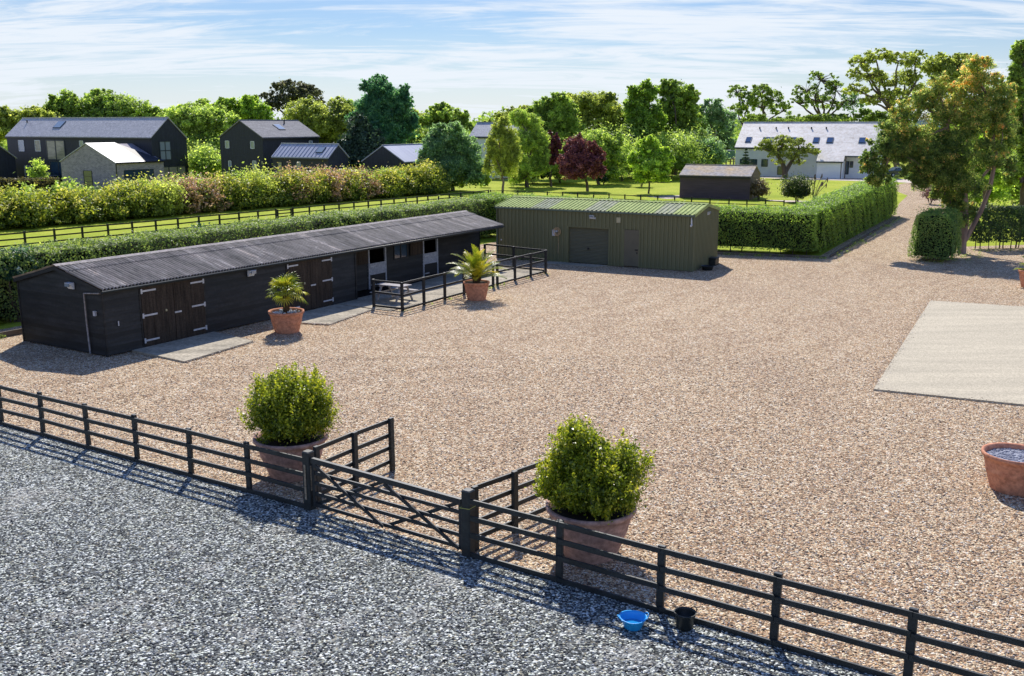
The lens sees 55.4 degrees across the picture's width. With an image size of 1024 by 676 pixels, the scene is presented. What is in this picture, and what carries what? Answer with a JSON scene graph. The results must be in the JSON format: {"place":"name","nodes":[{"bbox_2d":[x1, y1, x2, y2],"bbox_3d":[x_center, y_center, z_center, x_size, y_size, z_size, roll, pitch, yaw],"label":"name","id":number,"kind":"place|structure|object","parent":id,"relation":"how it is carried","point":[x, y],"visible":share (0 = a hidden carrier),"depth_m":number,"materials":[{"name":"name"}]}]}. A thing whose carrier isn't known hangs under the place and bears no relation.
{"place":"outdoors","nodes":[
{"label":"outdoors","id":0,"kind":"place"},
{"bbox_2d":[0,146,16,180],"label":"annex building","id":1,"kind":"structure","parent":0,"point":[7,164],"depth_m":137.03,"materials":[{"name":"wood"}]},
{"bbox_2d":[5,117,188,182],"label":"black house","id":2,"kind":"structure","parent":0,"point":[51,142],"depth_m":135.57,"materials":[{"name":"grey wood"}]},
{"bbox_2d":[45,140,65,160],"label":"window","id":3,"kind":"structure","parent":2,"relation":"in","point":[55,149],"depth_m":138.04,"materials":[{"name":"beige glass"}]},
{"bbox_2d":[0,425,872,675],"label":"arena","id":4,"kind":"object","parent":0,"point":[237,523],"visible":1,"depth_m":16.82},
{"bbox_2d":[0,427,875,675],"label":"loose arena stones","id":5,"kind":"object","parent":4,"relation":"on","point":[363,635],"visible":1,"depth_m":16.19,"materials":[{"name":"gravel"}]},
{"bbox_2d":[617,610,648,631],"bbox_3d":[1.959,4.589,15.836,0.456,0.231,0.460,9,15,36],"label":"feed bucket","id":6,"kind":"object","parent":4,"relation":"on","point":[633,620],"visible":1,"depth_m":15.90,"materials":[{"name":"blue plastic"}]},
{"bbox_2d":[673,606,696,631],"bbox_3d":[2.804,4.549,15.805,0.367,0.321,0.367,4,13,16],"label":"feed bucket","id":7,"kind":"object","parent":4,"relation":"on","point":[685,617],"visible":1,"depth_m":15.74,"materials":[{"name":"plastic"}]},
{"bbox_2d":[469,122,523,178],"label":"pale building","id":8,"kind":"structure","parent":0,"point":[480,129],"depth_m":146.44,"materials":[{"name":"stone"}]},
{"bbox_2d":[0,134,1023,328],"bbox_3d":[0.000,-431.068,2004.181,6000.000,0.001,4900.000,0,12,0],"label":"ground","id":9,"kind":"structure","parent":0,"point":[617,189],"depth_m":102.15,"materials":[{"name":"green plant"}]},
{"bbox_2d":[0,187,49,228],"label":"mixed shrub","id":10,"kind":"object","parent":9,"relation":"on","point":[7,223],"visible":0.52,"depth_m":75.34,"materials":[{"name":"green plant"}]},
{"bbox_2d":[0,176,59,194],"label":"hedge","id":11,"kind":"object","parent":9,"relation":"on","point":[44,183],"visible":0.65,"depth_m":112.02,"materials":[{"name":"green plant"}]},
{"bbox_2d":[0,103,64,143],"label":"broadleaf tree","id":12,"kind":"object","parent":9,"relation":"on","point":[10,119],"visible":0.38,"depth_m":172.10,"materials":[{"name":"green plant"}]},
{"bbox_2d":[0,180,65,228],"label":"mixed shrub","id":13,"kind":"object","parent":9,"relation":"on","point":[35,217],"visible":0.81,"depth_m":76.20,"materials":[{"name":"green plant"}]},
{"bbox_2d":[27,185,85,225],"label":"mixed shrub","id":14,"kind":"object","parent":9,"relation":"on","point":[56,216],"visible":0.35,"depth_m":79.01,"materials":[{"name":"green plant"}]},
{"bbox_2d":[43,181,116,224],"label":"mixed shrub","id":15,"kind":"object","parent":9,"relation":"on","point":[91,212],"visible":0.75,"depth_m":80.00,"materials":[{"name":"green plant"}]},
{"bbox_2d":[41,88,163,116],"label":"broadleaf tree","id":16,"kind":"object","parent":9,"relation":"on","point":[97,102],"visible":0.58,"depth_m":178.23,"materials":[{"name":"green plant"}]},
{"bbox_2d":[59,142,164,187],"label":"brick outbuilding","id":17,"kind":"structure","parent":9,"relation":"on","point":[89,164],"depth_m":125.04,"materials":[{"name":"stone"}]},
{"bbox_2d":[85,179,145,221],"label":"mixed shrub","id":18,"kind":"object","parent":9,"relation":"on","point":[113,205],"visible":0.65,"depth_m":82.13,"materials":[{"name":"green plant"}]},
{"bbox_2d":[100,172,172,218],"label":"mixed shrub","id":19,"kind":"object","parent":9,"relation":"on","point":[141,194],"visible":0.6,"depth_m":83.94,"materials":[{"name":"green plant"}]},
{"bbox_2d":[0,209,276,246],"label":"paddock fence","id":20,"kind":"object","parent":9,"relation":"on","point":[82,232],"visible":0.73,"depth_m":68.76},
{"bbox_2d":[121,160,193,217],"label":"mixed shrub","id":21,"kind":"object","parent":9,"relation":"on","point":[170,200],"visible":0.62,"depth_m":85.65,"materials":[{"name":"green plant"}]},
{"bbox_2d":[149,172,204,214],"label":"mixed shrub","id":22,"kind":"object","parent":9,"relation":"on","point":[193,192],"visible":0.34,"depth_m":88.33,"materials":[{"name":"plant"}]},
{"bbox_2d":[153,101,240,176],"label":"broadleaf tree","id":23,"kind":"object","parent":9,"relation":"on","point":[188,120],"visible":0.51,"depth_m":149.30,"materials":[{"name":"green plant"}]},
{"bbox_2d":[180,138,221,180],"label":"garden bush","id":24,"kind":"object","parent":9,"relation":"on","point":[199,157],"visible":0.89,"depth_m":134.49,"materials":[{"name":"green plant"}]},
{"bbox_2d":[183,168,234,212],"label":"mixed shrub","id":25,"kind":"object","parent":9,"relation":"on","point":[210,202],"visible":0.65,"depth_m":89.95,"materials":[{"name":"plant"}]},
{"bbox_2d":[198,168,256,210],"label":"mixed shrub","id":26,"kind":"object","parent":9,"relation":"on","point":[229,196],"visible":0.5,"depth_m":91.94,"materials":[{"name":"green plant"}]},
{"bbox_2d":[215,169,271,210],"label":"mixed shrub","id":27,"kind":"object","parent":9,"relation":"on","point":[253,202],"visible":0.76,"depth_m":93.05,"materials":[{"name":"green plant"}]},
{"bbox_2d":[214,94,277,119],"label":"broadleaf tree","id":28,"kind":"object","parent":9,"relation":"on","point":[247,107],"visible":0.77,"depth_m":169.07,"materials":[{"name":"green plant"}]},
{"bbox_2d":[0,194,495,322],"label":"hedge","id":29,"kind":"object","parent":9,"relation":"on","point":[102,248],"visible":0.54,"depth_m":48.88,"materials":[{"name":"green plant"}]},
{"bbox_2d":[231,159,292,207],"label":"mixed shrub","id":30,"kind":"object","parent":9,"relation":"on","point":[262,176],"visible":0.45,"depth_m":95.27,"materials":[{"name":"green plant"}]},
{"bbox_2d":[218,119,320,177],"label":"black house","id":31,"kind":"structure","parent":9,"relation":"on","point":[250,143],"depth_m":125.88,"materials":[{"name":"grey wood"}]},
{"bbox_2d":[257,164,312,206],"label":"mixed shrub","id":32,"kind":"object","parent":9,"relation":"on","point":[286,180],"visible":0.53,"depth_m":96.91,"materials":[{"name":"green plant"}]},
{"bbox_2d":[257,77,326,117],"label":"broadleaf tree","id":33,"kind":"object","parent":9,"relation":"on","point":[301,90],"visible":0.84,"depth_m":226.95,"materials":[{"name":"green plant"}]},
{"bbox_2d":[269,160,323,205],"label":"mixed shrub","id":34,"kind":"object","parent":9,"relation":"on","point":[306,192],"visible":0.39,"depth_m":98.45,"materials":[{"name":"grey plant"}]},
{"bbox_2d":[271,143,348,175],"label":"black wing","id":35,"kind":"structure","parent":9,"relation":"on","point":[334,155],"depth_m":118.08,"materials":[{"name":"metal"}]},
{"bbox_2d":[288,163,341,203],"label":"mixed shrub","id":36,"kind":"object","parent":9,"relation":"on","point":[322,194],"visible":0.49,"depth_m":100.23,"materials":[{"name":"green plant"}]},
{"bbox_2d":[279,95,353,142],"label":"broadleaf tree","id":37,"kind":"object","parent":9,"relation":"on","point":[325,123],"visible":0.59,"depth_m":154.16,"materials":[{"name":"green plant"}]},
{"bbox_2d":[305,163,356,201],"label":"mixed shrub","id":38,"kind":"object","parent":9,"relation":"on","point":[336,190],"visible":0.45,"depth_m":101.61,"materials":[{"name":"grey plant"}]},
{"bbox_2d":[331,163,374,200],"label":"mixed shrub","id":39,"kind":"object","parent":9,"relation":"on","point":[359,191],"visible":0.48,"depth_m":104.12,"materials":[{"name":"green plant"}]},
{"bbox_2d":[337,111,386,164],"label":"evergreen tree","id":40,"kind":"object","parent":9,"relation":"on","point":[359,125],"visible":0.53,"depth_m":130.65,"materials":[{"name":"green plant"}]},
{"bbox_2d":[342,161,388,199],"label":"mixed shrub","id":41,"kind":"object","parent":9,"relation":"on","point":[369,191],"visible":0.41,"depth_m":106.26,"materials":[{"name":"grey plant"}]},
{"bbox_2d":[344,73,420,143],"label":"poplar tree","id":42,"kind":"object","parent":9,"relation":"on","point":[385,105],"visible":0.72,"depth_m":136.90,"materials":[{"name":"green plant"}]},
{"bbox_2d":[363,166,409,198],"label":"mixed shrub","id":43,"kind":"object","parent":9,"relation":"on","point":[390,188],"visible":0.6,"depth_m":108.03,"materials":[{"name":"green plant"}]},
{"bbox_2d":[292,190,488,215],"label":"paddock fence","id":44,"kind":"object","parent":9,"relation":"on","point":[368,205],"visible":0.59,"depth_m":89.84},
{"bbox_2d":[361,143,422,177],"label":"black outbuilding","id":45,"kind":"structure","parent":9,"relation":"on","point":[390,155],"depth_m":121.90,"materials":[{"name":"metal"}]},
{"bbox_2d":[394,164,426,195],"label":"mixed shrub","id":46,"kind":"object","parent":9,"relation":"on","point":[414,182],"visible":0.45,"depth_m":111.48,"materials":[{"name":"green plant"}]},
{"bbox_2d":[400,158,456,195],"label":"mixed shrub","id":47,"kind":"object","parent":9,"relation":"on","point":[429,185],"visible":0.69,"depth_m":112.82,"materials":[{"name":"green plant"}]},
{"bbox_2d":[418,101,474,131],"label":"broadleaf tree","id":48,"kind":"object","parent":9,"relation":"on","point":[442,112],"visible":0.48,"depth_m":160.24,"materials":[{"name":"green plant"}]},
{"bbox_2d":[413,116,485,190],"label":"willow bush","id":49,"kind":"object","parent":9,"relation":"on","point":[456,146],"visible":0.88,"depth_m":118.17,"materials":[{"name":"green plant"}]},
{"bbox_2d":[0,106,985,152],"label":"wood","id":50,"kind":"object","parent":9,"relation":"on","point":[474,122],"depth_m":231.13,"materials":[{"name":"green plant"}]},
{"bbox_2d":[481,114,522,193],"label":"weeping birch","id":51,"kind":"object","parent":9,"relation":"on","point":[505,153],"visible":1,"depth_m":110.59,"materials":[{"name":"green plant"}]},
{"bbox_2d":[0,183,1023,675],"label":"gravel yard","id":52,"kind":"structure","parent":9,"relation":"on","point":[860,301],"depth_m":27.88,"materials":[{"name":"gravel"}]},
{"bbox_2d":[0,385,315,510],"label":"post and rail fence","id":53,"kind":"object","parent":52,"relation":"on","point":[304,459],"visible":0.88,"depth_m":22.81,"materials":[{"name":"wood"}]},
{"bbox_2d":[303,457,461,549],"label":"field gate","id":54,"kind":"structure","parent":53,"relation":"attached to","point":[387,482],"depth_m":19.45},
{"bbox_2d":[132,332,252,362],"bbox_3d":[-11.450,0.304,35.815,2.950,0.070,3.950,7,14,31],"label":"concrete apron","id":55,"kind":"object","parent":52,"relation":"on","point":[185,350],"visible":1,"depth_m":35.46,"materials":[{"name":"concrete"}]},
{"bbox_2d":[13,210,504,356],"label":"stable block","id":56,"kind":"structure","parent":52,"relation":"on","point":[108,306],"depth_m":38.71,"materials":[{"name":"black wood"}]},
{"bbox_2d":[140,283,176,346],"bbox_3d":[-13.011,-0.878,35.887,0.110,2.190,1.437,7,14,31],"label":"door","id":57,"kind":"structure","parent":56,"relation":"in","point":[157,302],"depth_m":35.87,"materials":[{"name":"wood"}]},
{"bbox_2d":[173,278,206,339],"bbox_3d":[-12.256,-1.143,37.095,0.100,2.190,1.460,7,14,31],"label":"door","id":58,"kind":"structure","parent":56,"relation":"in","point":[189,302],"depth_m":37.07,"materials":[{"name":"wood"}]},
{"bbox_2d":[287,260,311,310],"bbox_3d":[-9.169,-2.219,42.003,0.110,2.190,1.387,7,14,31],"label":"door","id":59,"kind":"structure","parent":56,"relation":"in","point":[302,268],"depth_m":42.12,"materials":[{"name":"wood"}]},
{"bbox_2d":[310,257,333,308],"bbox_3d":[-8.438,-2.474,43.167,0.100,2.190,1.410,7,14,31],"label":"door","id":60,"kind":"structure","parent":56,"relation":"in","point":[321,278],"depth_m":43.15,"materials":[{"name":"wood"}]},
{"bbox_2d":[265,272,307,333],"bbox_3d":[-8.812,-1.424,38.233,1.770,2.411,1.832,0,12,0],"label":"potted palm","id":61,"kind":"object","parent":52,"relation":"on","point":[286,319],"visible":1,"depth_m":37.96,"materials":[{"name":"plant"}]},
{"bbox_2d":[234,361,342,482],"bbox_3d":[-5.121,1.875,22.491,2.446,2.707,2.548,0,12,0],"label":"potted bush","id":62,"kind":"object","parent":52,"relation":"on","point":[293,413],"visible":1,"depth_m":22.01,"materials":[{"name":"green plant"}]},
{"bbox_2d":[302,304,371,324],"bbox_3d":[-7.777,-0.993,41.781,2.820,0.050,3.900,7,14,31],"label":"concrete apron","id":63,"kind":"object","parent":52,"relation":"on","point":[331,314],"visible":0.82,"depth_m":41.94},
{"bbox_2d":[313,417,394,501],"bbox_3d":[-3.518,2.812,21.914,0.146,1.524,2.654,8,14,31],"label":"wing fence","id":64,"kind":"object","parent":52,"relation":"on","point":[356,447],"visible":0.77,"depth_m":21.94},
{"bbox_2d":[372,261,494,310],"bbox_3d":[-3.478,-2.490,46.157,1.752,1.504,7.782,7,14,31],"label":"yard fence","id":65,"kind":"object","parent":52,"relation":"on","point":[423,290],"visible":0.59,"depth_m":43.84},
{"bbox_2d":[339,265,540,310],"bbox_3d":[-3.462,-2.735,49.739,4.450,0.045,14.300,7,14,31],"label":"concrete apron","id":66,"kind":"object","parent":52,"relation":"on","point":[389,300],"visible":0.57,"depth_m":47.49,"materials":[{"name":"concrete"}]},
{"bbox_2d":[446,244,506,300],"bbox_3d":[-1.639,-3.079,45.183,2.908,2.669,2.724,0,12,0],"label":"potted palm","id":67,"kind":"object","parent":52,"relation":"on","point":[476,287],"visible":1,"depth_m":45.08,"materials":[{"name":"plant"}]},
{"bbox_2d":[471,460,545,550],"bbox_3d":[0.066,3.354,19.483,0.132,1.505,2.438,11,17,41],"label":"wing fence","id":68,"kind":"object","parent":52,"relation":"on","point":[515,501],"visible":0.59,"depth_m":19.29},
{"bbox_2d":[483,244,546,285],"bbox_3d":[0.373,-3.983,52.972,3.232,1.501,7.223,-1,12,-7],"label":"yard fence","id":69,"kind":"object","parent":52,"relation":"on","point":[530,263],"visible":0.84,"depth_m":52.98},
{"bbox_2d":[523,412,656,564],"bbox_3d":[1.553,2.741,18.241,2.251,2.835,2.298,7,14,30],"label":"potted bush","id":70,"kind":"object","parent":52,"relation":"on","point":[587,480],"visible":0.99,"depth_m":17.89,"materials":[{"name":"green plant"}]},
{"bbox_2d":[495,196,720,271],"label":"steel shed","id":71,"kind":"structure","parent":52,"relation":"on","point":[678,236],"depth_m":56.34,"materials":[{"name":"green metal"}]},
{"bbox_2d":[569,227,608,264],"bbox_3d":[4.472,-5.395,56.823,2.510,2.110,0.060,7,14,27],"label":"roller door","id":72,"kind":"structure","parent":71,"relation":"in","point":[586,245],"depth_m":56.85,"materials":[{"name":"green metal"}]},
{"bbox_2d":[624,229,638,266],"bbox_3d":[6.802,-5.121,55.526,0.890,2.070,0.110,7,14,27],"label":"door","id":73,"kind":"structure","parent":71,"relation":"in","point":[631,237],"depth_m":55.51,"materials":[{"name":"grey metal"}]},
{"bbox_2d":[468,189,820,254],"bbox_3d":[8.066,-7.972,65.816,24.866,3.505,3.618,6,14,26],"label":"hedge","id":74,"kind":"object","parent":52,"relation":"on","point":[774,229],"visible":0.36,"depth_m":61.04,"materials":[{"name":"green plant"}]},
{"bbox_2d":[461,488,1023,675],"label":"post and rail fence","id":75,"kind":"object","parent":52,"relation":"on","point":[777,579],"visible":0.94,"depth_m":15.50,"materials":[{"name":"wood"}]},
{"bbox_2d":[907,206,964,260],"bbox_3d":[25.687,-6.336,58.908,2.740,3.258,3.841,8,15,32],"label":"hedge","id":76,"kind":"object","parent":52,"relation":"on","point":[937,232],"visible":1,"depth_m":57.77,"materials":[{"name":"green plant"}]},
{"bbox_2d":[858,52,1021,253],"bbox_3d":[26.490,-11.269,60.411,10.296,12.356,4.279,0,12,0],"label":"bronze tree","id":77,"kind":"object","parent":52,"relation":"on","point":[939,165],"visible":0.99,"depth_m":59.78,"materials":[{"name":"green plant"}]},
{"bbox_2d":[873,300,1023,405],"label":"concrete slab","id":78,"kind":"structure","parent":52,"relation":"on","point":[963,351],"depth_m":34.13,"materials":[{"name":"concrete"}]},
{"bbox_2d":[981,442,1023,496],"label":"gravel pot","id":79,"kind":"object","parent":52,"relation":"on","point":[1004,464],"visible":1,"depth_m":21.55,"materials":[{"name":"ceramic"}]},
{"bbox_2d":[479,108,553,186],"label":"weeping willow","id":80,"kind":"object","parent":9,"relation":"on","point":[534,137],"visible":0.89,"depth_m":124.85,"materials":[{"name":"green plant"}]},
{"bbox_2d":[526,91,586,177],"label":"broadleaf tree","id":81,"kind":"object","parent":9,"relation":"on","point":[557,112],"visible":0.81,"depth_m":146.31,"materials":[{"name":"green plant"}]},
{"bbox_2d":[556,132,606,190],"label":"copper tree","id":82,"kind":"object","parent":9,"relation":"on","point":[574,162],"visible":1,"depth_m":118.36,"materials":[{"name":"purple plant"}]},
{"bbox_2d":[552,127,628,184],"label":"broadleaf tree","id":83,"kind":"object","parent":9,"relation":"on","point":[611,146],"visible":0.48,"depth_m":130.94,"materials":[{"name":"green plant"}]},
{"bbox_2d":[565,90,626,136],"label":"broadleaf tree","id":84,"kind":"object","parent":9,"relation":"on","point":[600,105],"visible":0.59,"depth_m":152.22,"materials":[{"name":"green plant"}]},
{"bbox_2d":[490,190,784,211],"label":"garden fence","id":85,"kind":"object","parent":9,"relation":"on","point":[674,197],"visible":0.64,"depth_m":94.69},
{"bbox_2d":[621,78,668,142],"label":"broadleaf tree","id":86,"kind":"object","parent":9,"relation":"on","point":[639,106],"visible":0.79,"depth_m":147.21,"materials":[{"name":"green plant"}]},
{"bbox_2d":[627,134,675,193],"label":"maple tree","id":87,"kind":"object","parent":9,"relation":"on","point":[648,159],"visible":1,"depth_m":113.69,"materials":[{"name":"green plant"}]},
{"bbox_2d":[654,78,706,174],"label":"broadleaf tree","id":88,"kind":"object","parent":9,"relation":"on","point":[676,99],"visible":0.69,"depth_m":154.52,"materials":[{"name":"green plant"}]},
{"bbox_2d":[653,123,712,179],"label":"undergrowth shrub","id":89,"kind":"object","parent":9,"relation":"on","point":[684,151],"visible":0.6,"depth_m":141.89,"materials":[{"name":"green plant"}]},
{"bbox_2d":[666,120,734,176],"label":"undergrowth shrub","id":90,"kind":"object","parent":9,"relation":"on","point":[704,145],"visible":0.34,"depth_m":145.59,"materials":[{"name":"green plant"}]},
{"bbox_2d":[679,124,730,171],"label":"undergrowth shrub","id":91,"kind":"object","parent":9,"relation":"on","point":[719,150],"visible":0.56,"depth_m":145.68,"materials":[{"name":"green plant"}]},
{"bbox_2d":[696,98,737,140],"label":"leafy tree","id":92,"kind":"object","parent":9,"relation":"on","point":[718,115],"visible":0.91,"depth_m":166.99,"materials":[{"name":"plant"}]},
{"bbox_2d":[679,164,760,199],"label":"garden shed","id":93,"kind":"structure","parent":9,"relation":"on","point":[716,181],"depth_m":106.87,"materials":[{"name":"wood"}]},
{"bbox_2d":[726,84,759,125],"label":"skyline tree","id":94,"kind":"object","parent":9,"relation":"on","point":[741,96],"visible":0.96,"depth_m":188.93,"materials":[{"name":"green plant"}]},
{"bbox_2d":[745,82,792,118],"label":"skyline tree","id":95,"kind":"object","parent":9,"relation":"on","point":[767,101],"visible":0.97,"depth_m":189.56,"materials":[{"name":"green plant"}]},
{"bbox_2d":[754,132,821,177],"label":"gnarled tree","id":96,"kind":"object","parent":9,"relation":"on","point":[781,145],"visible":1,"depth_m":147.45,"materials":[{"name":"green plant"}]},
{"bbox_2d":[777,171,815,201],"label":"rose bush","id":97,"kind":"object","parent":9,"relation":"on","point":[796,187],"visible":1,"depth_m":101.27,"materials":[{"name":"green plant"}]},
{"bbox_2d":[734,122,884,178],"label":"white house","id":98,"kind":"structure","parent":9,"relation":"on","point":[842,146],"depth_m":151.19,"materials":[{"name":"stone"}]},
{"bbox_2d":[787,70,848,114],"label":"skyline tree","id":99,"kind":"object","parent":9,"relation":"on","point":[833,85],"visible":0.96,"depth_m":185.67,"materials":[{"name":"green plant"}]},
{"bbox_2d":[739,108,899,123],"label":"hedge","id":100,"kind":"object","parent":9,"relation":"on","point":[868,115],"visible":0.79,"depth_m":178.77,"materials":[{"name":"green plant"}]},
{"bbox_2d":[779,176,898,252],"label":"hedge","id":101,"kind":"object","parent":9,"relation":"on","point":[845,212],"visible":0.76,"depth_m":70.03,"materials":[{"name":"green plant"}]},
{"bbox_2d":[841,47,928,166],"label":"broadleaf tree","id":102,"kind":"object","parent":9,"relation":"on","point":[911,78],"visible":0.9,"depth_m":165.85,"materials":[{"name":"green plant"}]},
{"bbox_2d":[918,51,971,97],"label":"willow tree","id":103,"kind":"object","parent":9,"relation":"on","point":[939,64],"visible":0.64,"depth_m":144.05,"materials":[{"name":"green plant"}]},
{"bbox_2d":[935,183,1017,205],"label":"garden bush","id":104,"kind":"object","parent":9,"relation":"on","point":[997,193],"visible":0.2,"depth_m":89.53,"materials":[{"name":"green plant"}]},
{"bbox_2d":[946,124,1018,212],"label":"broadleaf tree","id":105,"kind":"object","parent":9,"relation":"on","point":[996,181],"visible":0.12,"depth_m":82.11,"materials":[{"name":"green plant"}]},
{"bbox_2d":[968,202,1023,248],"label":"hedge","id":106,"kind":"object","parent":9,"relation":"on","point":[994,229],"visible":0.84,"depth_m":63.31,"materials":[{"name":"green plant"}]},
{"bbox_2d":[998,39,1023,228],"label":"broadleaf tree","id":107,"kind":"object","parent":9,"relation":"on","point":[1016,68],"visible":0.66,"depth_m":69.81,"materials":[{"name":"green plant"}]},
{"bbox_2d":[0,0,1023,120],"label":"sky","id":108,"kind":"structure","parent":0,"point":[474,56],"materials":[{"name":"blue"}]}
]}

